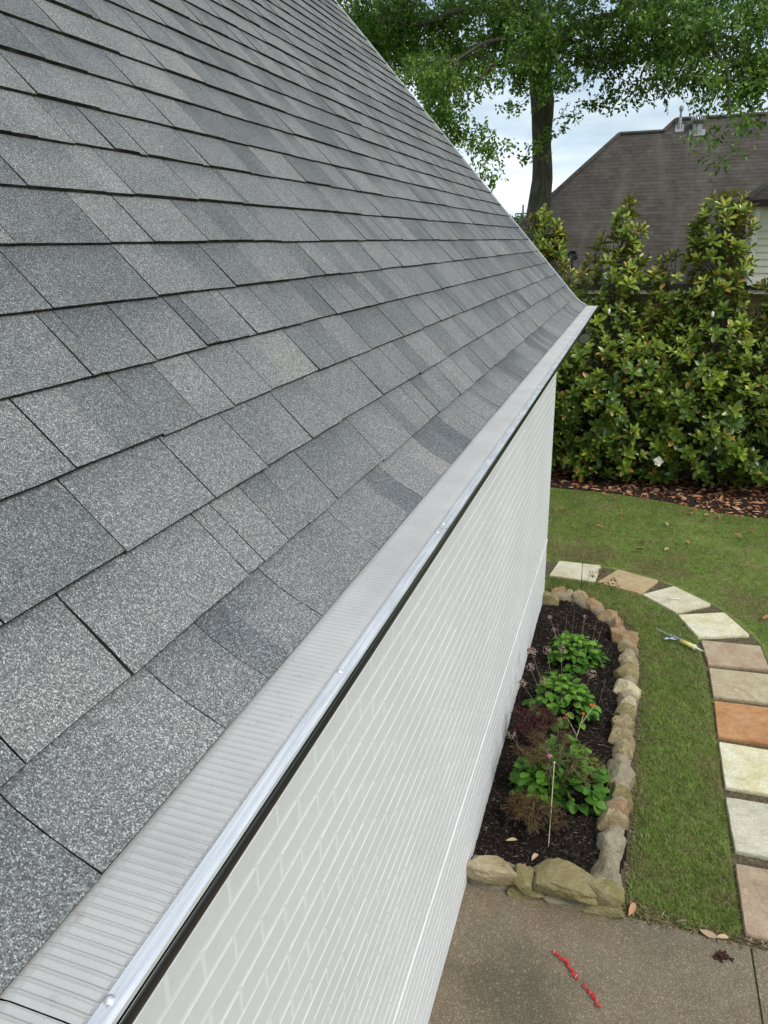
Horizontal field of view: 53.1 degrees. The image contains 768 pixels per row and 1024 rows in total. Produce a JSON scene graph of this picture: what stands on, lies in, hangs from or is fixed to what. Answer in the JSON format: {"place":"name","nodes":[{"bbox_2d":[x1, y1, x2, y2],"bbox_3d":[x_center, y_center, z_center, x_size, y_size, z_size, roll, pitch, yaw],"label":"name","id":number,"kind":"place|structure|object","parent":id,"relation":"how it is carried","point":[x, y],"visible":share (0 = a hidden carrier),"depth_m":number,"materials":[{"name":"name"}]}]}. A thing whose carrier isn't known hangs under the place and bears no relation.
{"place":"outdoors","nodes":[
{"label":"outdoors","id":0,"kind":"place"},
{"bbox_2d":[516,205,525,216],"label":"utility pole","id":1,"kind":"object","parent":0,"point":[523,213],"visible":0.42,"depth_m":55.63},
{"bbox_2d":[337,0,767,217],"label":"sky","id":2,"kind":"structure","parent":0,"point":[570,150],"materials":[{"name":"white"}]},
{"bbox_2d":[428,881,760,1023],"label":"patio","id":3,"kind":"structure","parent":0,"point":[504,964],"depth_m":3.63,"materials":[{"name":"grey concrete"}]},
{"bbox_2d":[553,949,579,979],"bbox_3d":[0.872,2.152,3.653,0.042,0.024,0.183,-10,21,-23],"label":"red string","id":4,"kind":"object","parent":3,"relation":"on","point":[571,969],"visible":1,"depth_m":3.64,"materials":[{"name":"fabric"}]},
{"bbox_2d":[582,983,600,1007],"bbox_3d":[0.950,2.204,3.503,0.032,0.021,0.131,-8,21,-20],"label":"red string","id":5,"kind":"object","parent":3,"relation":"on","point":[591,993],"visible":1,"depth_m":3.51,"materials":[{"name":"fabric"}]},
{"bbox_2d":[717,934,728,938],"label":"dry leaf","id":6,"kind":"object","parent":3,"relation":"on","point":[723,936],"visible":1,"depth_m":3.79,"materials":[{"name":"beige plant"}]},
{"bbox_2d":[713,949,733,962],"bbox_3d":[1.626,2.133,3.684,0.097,0.029,0.064,1,19,6],"label":"mulch clump","id":7,"kind":"object","parent":3,"relation":"on","point":[720,956],"visible":1,"depth_m":3.68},
{"bbox_2d":[517,105,767,400],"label":"brown roof house","id":8,"kind":"structure","parent":0,"point":[662,175],"depth_m":16.52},
{"bbox_2d":[590,298,636,343],"bbox_3d":[4.837,-4.024,16.279,0.950,1.000,0.055,5,20,17],"label":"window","id":9,"kind":"structure","parent":8,"relation":"in","point":[592,298],"depth_m":16.23,"materials":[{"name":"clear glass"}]},
{"bbox_2d":[692,298,737,344],"bbox_3d":[6.714,-3.859,15.705,0.950,1.000,0.055,5,20,17],"label":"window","id":10,"kind":"structure","parent":8,"relation":"in","point":[719,319],"depth_m":15.60,"materials":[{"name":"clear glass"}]},
{"bbox_2d":[546,401,767,1023],"bbox_3d":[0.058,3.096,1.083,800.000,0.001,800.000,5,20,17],"label":"ground","id":11,"kind":"structure","parent":0,"point":[719,606],"depth_m":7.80,"materials":[{"name":"green plant"}]},
{"bbox_2d":[0,0,597,1023],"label":"brick house","id":12,"kind":"structure","parent":11,"relation":"on","point":[296,314],"depth_m":1.73,"materials":[{"name":"grey"}]},
{"bbox_2d":[510,213,525,222],"bbox_3d":[6.519,-12.332,37.957,2.773,4.553,2.340,5,20,17],"label":"distant tree","id":13,"kind":"object","parent":11,"relation":"on","point":[517,219],"visible":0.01,"depth_m":37.00,"materials":[{"name":"green plant"}]},
{"bbox_2d":[336,0,767,240],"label":"oak tree","id":14,"kind":"object","parent":11,"relation":"on","point":[544,40],"visible":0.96,"depth_m":11.98,"materials":[{"name":"green plant"}]},
{"bbox_2d":[466,586,640,918],"bbox_3d":[1.421,1.403,5.673,0.915,0.238,3.799,5,20,17],"label":"stone border","id":15,"kind":"object","parent":11,"relation":"on","point":[598,890],"visible":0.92,"depth_m":4.22,"materials":[{"name":"beige stone"}]},
{"bbox_2d":[549,591,647,919],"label":"border soil","id":16,"kind":"structure","parent":11,"relation":"on","point":[631,817],"depth_m":4.62,"materials":[{"name":"brown soil"}]},
{"bbox_2d":[472,591,627,873],"bbox_3d":[1.397,1.400,5.691,0.820,0.054,3.730,5,20,17],"label":"mulch bed","id":17,"kind":"object","parent":16,"relation":"on","point":[519,823],"visible":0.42,"depth_m":5.07,"materials":[{"name":"black wood"}]},
{"bbox_2d":[501,786,568,834],"bbox_3d":[0.870,1.732,4.417,0.404,0.247,0.361,5,20,17],"label":"lace leaf shrub","id":18,"kind":"object","parent":17,"relation":"on","point":[522,804],"visible":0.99,"depth_m":4.40,"materials":[{"name":"brown plant"}]},
{"bbox_2d":[511,701,569,746],"bbox_3d":[1.031,1.436,5.090,0.429,0.354,0.291,5,20,17],"label":"lace leaf shrub","id":19,"kind":"object","parent":17,"relation":"on","point":[541,722],"visible":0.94,"depth_m":5.07,"materials":[{"name":"purple plant"}]},
{"bbox_2d":[548,754,552,798],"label":"pink flower","id":20,"kind":"object","parent":17,"relation":"on","point":[549,756],"visible":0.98,"depth_m":4.55,"materials":[{"name":"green plant"}]},
{"bbox_2d":[548,761,555,846],"bbox_3d":[0.960,1.666,4.389,0.016,0.388,0.263,3,20,13],"label":"garden cane","id":21,"kind":"object","parent":17,"relation":"on","point":[554,762],"visible":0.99,"depth_m":4.41,"materials":[{"name":"beige metal"}]},
{"bbox_2d":[511,720,607,793],"bbox_3d":[1.062,1.543,4.637,0.585,0.450,0.464,10,22,28],"label":"lace leaf shrub","id":22,"kind":"object","parent":17,"relation":"on","point":[533,757],"visible":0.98,"depth_m":4.59,"materials":[{"name":"leaf"},{"name":"twig"}]},
{"bbox_2d":[506,730,613,816],"bbox_3d":[1.104,1.537,4.784,0.678,0.391,0.674,5,20,17],"label":"hydrangea","id":23,"kind":"object","parent":17,"relation":"on","point":[521,778],"visible":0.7,"depth_m":4.63,"materials":[{"name":"green plant"}]},
{"bbox_2d":[519,645,612,748],"bbox_3d":[1.305,1.280,5.430,0.665,0.447,0.724,5,20,17],"label":"hydrangea","id":24,"kind":"object","parent":17,"relation":"on","point":[555,683],"visible":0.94,"depth_m":5.42,"materials":[{"name":"green plant"}]},
{"bbox_2d":[545,610,610,674],"bbox_3d":[1.561,1.034,6.174,0.528,0.404,0.452,5,20,17],"label":"hydrangea","id":25,"kind":"object","parent":17,"relation":"on","point":[569,642],"visible":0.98,"depth_m":6.11,"materials":[{"name":"green plant"}]},
{"bbox_2d":[563,704,595,737],"bbox_3d":[1.295,1.444,5.185,0.126,0.247,0.297,17,26,41],"label":"flower sprig","id":26,"kind":"object","parent":17,"relation":"on","point":[583,713],"visible":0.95,"depth_m":5.14,"materials":[{"name":"plant"}]},
{"bbox_2d":[580,562,619,589],"bbox_3d":[2.023,0.688,7.197,0.354,0.440,0.113,4,20,14],"label":"sapling","id":27,"kind":"object","parent":17,"relation":"on","point":[599,576],"visible":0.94,"depth_m":7.18,"materials":[{"name":"brown plant"}]},
{"bbox_2d":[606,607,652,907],"bbox_3d":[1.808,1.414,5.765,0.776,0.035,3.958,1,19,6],"label":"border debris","id":28,"kind":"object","parent":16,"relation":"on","point":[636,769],"visible":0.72,"depth_m":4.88,"materials":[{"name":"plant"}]},
{"bbox_2d":[544,575,743,940],"bbox_3d":[1.936,1.340,5.931,1.722,0.049,4.602,-2,19,-3],"label":"grass strip","id":29,"kind":"object","parent":11,"relation":"on","point":[666,618],"depth_m":4.94,"materials":[{"name":"green plant"}]},
{"bbox_2d":[655,628,702,650],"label":"pruning shears","id":30,"kind":"object","parent":29,"relation":"on","point":[684,642],"visible":1,"depth_m":6.51,"materials":[{"name":"yellow plastic"}]},
{"bbox_2d":[545,561,767,944],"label":"path bed","id":31,"kind":"object","parent":11,"relation":"on","point":[550,567],"visible":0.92,"depth_m":5.73,"materials":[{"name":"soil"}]},
{"bbox_2d":[550,561,600,582],"bbox_3d":[1.998,0.634,8.016,0.458,0.061,0.440,7,21,22],"label":"stepping stone","id":32,"kind":"object","parent":31,"relation":"on","point":[569,570],"visible":0.81,"depth_m":7.97,"materials":[{"name":"stone"}]},
{"bbox_2d":[597,570,657,595],"bbox_3d":[2.456,0.723,7.738,0.454,0.061,0.422,16,25,39],"label":"stepping stone","id":33,"kind":"object","parent":31,"relation":"on","point":[640,585],"visible":0.87,"depth_m":7.71,"materials":[{"name":"stone"}]},
{"bbox_2d":[549,568,767,941],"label":"path debris","id":34,"kind":"object","parent":31,"relation":"on","point":[714,712],"visible":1,"depth_m":5.68,"materials":[{"name":"plant"}]},
{"bbox_2d":[642,586,710,614],"bbox_3d":[2.786,0.858,7.335,0.416,0.061,0.459,-10,21,-24],"label":"stepping stone","id":35,"kind":"object","parent":31,"relation":"on","point":[686,602],"visible":0.93,"depth_m":7.29,"materials":[{"name":"stone"}]},
{"bbox_2d":[678,612,748,638],"bbox_3d":[2.925,1.027,6.844,0.457,0.061,0.432,-2,19,-2],"label":"stepping stone","id":36,"kind":"object","parent":31,"relation":"on","point":[722,625],"visible":0.91,"depth_m":6.80,"materials":[{"name":"stone"}]},
{"bbox_2d":[701,640,767,671],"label":"stepping stone","id":37,"kind":"object","parent":31,"relation":"on","point":[732,656],"visible":0.92,"depth_m":6.30,"materials":[{"name":"stone"}]},
{"bbox_2d":[709,668,767,705],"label":"stepping stone","id":38,"kind":"object","parent":31,"relation":"on","point":[741,686],"visible":0.87,"depth_m":5.88,"materials":[{"name":"stone"}]},
{"bbox_2d":[714,701,767,746],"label":"stepping stone","id":39,"kind":"object","parent":31,"relation":"on","point":[741,723],"visible":0.91,"depth_m":5.43,"materials":[{"name":"stone"}]},
{"bbox_2d":[719,742,767,796],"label":"stepping stone","id":40,"kind":"object","parent":31,"relation":"on","point":[744,769],"visible":0.91,"depth_m":4.97,"materials":[{"name":"stone"}]},
{"bbox_2d":[725,797,767,860],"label":"stepping stone","id":41,"kind":"object","parent":31,"relation":"on","point":[748,823],"visible":0.9,"depth_m":4.48,"materials":[{"name":"stone"}]},
{"bbox_2d":[735,864,767,942],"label":"stepping stone","id":42,"kind":"object","parent":31,"relation":"on","point":[752,883],"visible":0.86,"depth_m":3.99,"materials":[{"name":"stone"}]},
{"bbox_2d":[550,440,767,518],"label":"leaf litter bed","id":43,"kind":"object","parent":11,"relation":"on","point":[692,502],"visible":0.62,"depth_m":10.54,"materials":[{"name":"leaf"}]},
{"bbox_2d":[523,202,609,471],"bbox_3d":[2.213,-2.431,11.065,2.364,3.767,1.872,5,20,17],"label":"magnolia","id":44,"kind":"object","parent":43,"relation":"on","point":[544,242],"visible":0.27,"depth_m":10.54,"materials":[{"name":"green plant"}]},
{"bbox_2d":[552,191,696,481],"bbox_3d":[3.136,-2.340,10.608,2.432,3.892,1.895,5,20,17],"label":"magnolia","id":45,"kind":"object","parent":43,"relation":"on","point":[597,438],"visible":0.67,"depth_m":10.35,"materials":[{"name":"green plant"}]},
{"bbox_2d":[579,247,753,483],"bbox_3d":[3.887,-1.990,10.677,2.285,3.193,2.035,5,20,17],"label":"magnolia","id":46,"kind":"object","parent":43,"relation":"on","point":[668,296],"visible":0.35,"depth_m":10.30,"materials":[{"name":"green plant"}]},
{"bbox_2d":[611,188,767,486],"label":"magnolia","id":47,"kind":"object","parent":43,"relation":"on","point":[718,379],"visible":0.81,"depth_m":9.94,"materials":[{"name":"green plant"}]},
{"bbox_2d":[690,277,767,488],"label":"magnolia","id":48,"kind":"object","parent":43,"relation":"on","point":[762,396],"visible":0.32,"depth_m":10.13,"materials":[{"name":"green plant"}]},
{"bbox_2d":[758,402,767,459],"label":"magnolia","id":49,"kind":"object","parent":43,"relation":"on","point":[764,457],"visible":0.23,"depth_m":10.42,"materials":[{"name":"green plant"}]},
{"bbox_2d":[621,896,767,953],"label":"edge debris","id":50,"kind":"object","parent":11,"relation":"on","point":[747,941],"visible":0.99,"depth_m":3.86,"materials":[{"name":"plant"}]},
{"bbox_2d":[629,903,635,914],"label":"dry leaf","id":51,"kind":"object","parent":50,"relation":"on","point":[632,908],"visible":1,"depth_m":3.95,"materials":[{"name":"plant"}]},
{"bbox_2d":[700,929,716,937],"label":"dry leaf","id":52,"kind":"object","parent":50,"relation":"on","point":[710,934],"visible":1,"depth_m":3.79,"materials":[{"name":"beige plant"}]},
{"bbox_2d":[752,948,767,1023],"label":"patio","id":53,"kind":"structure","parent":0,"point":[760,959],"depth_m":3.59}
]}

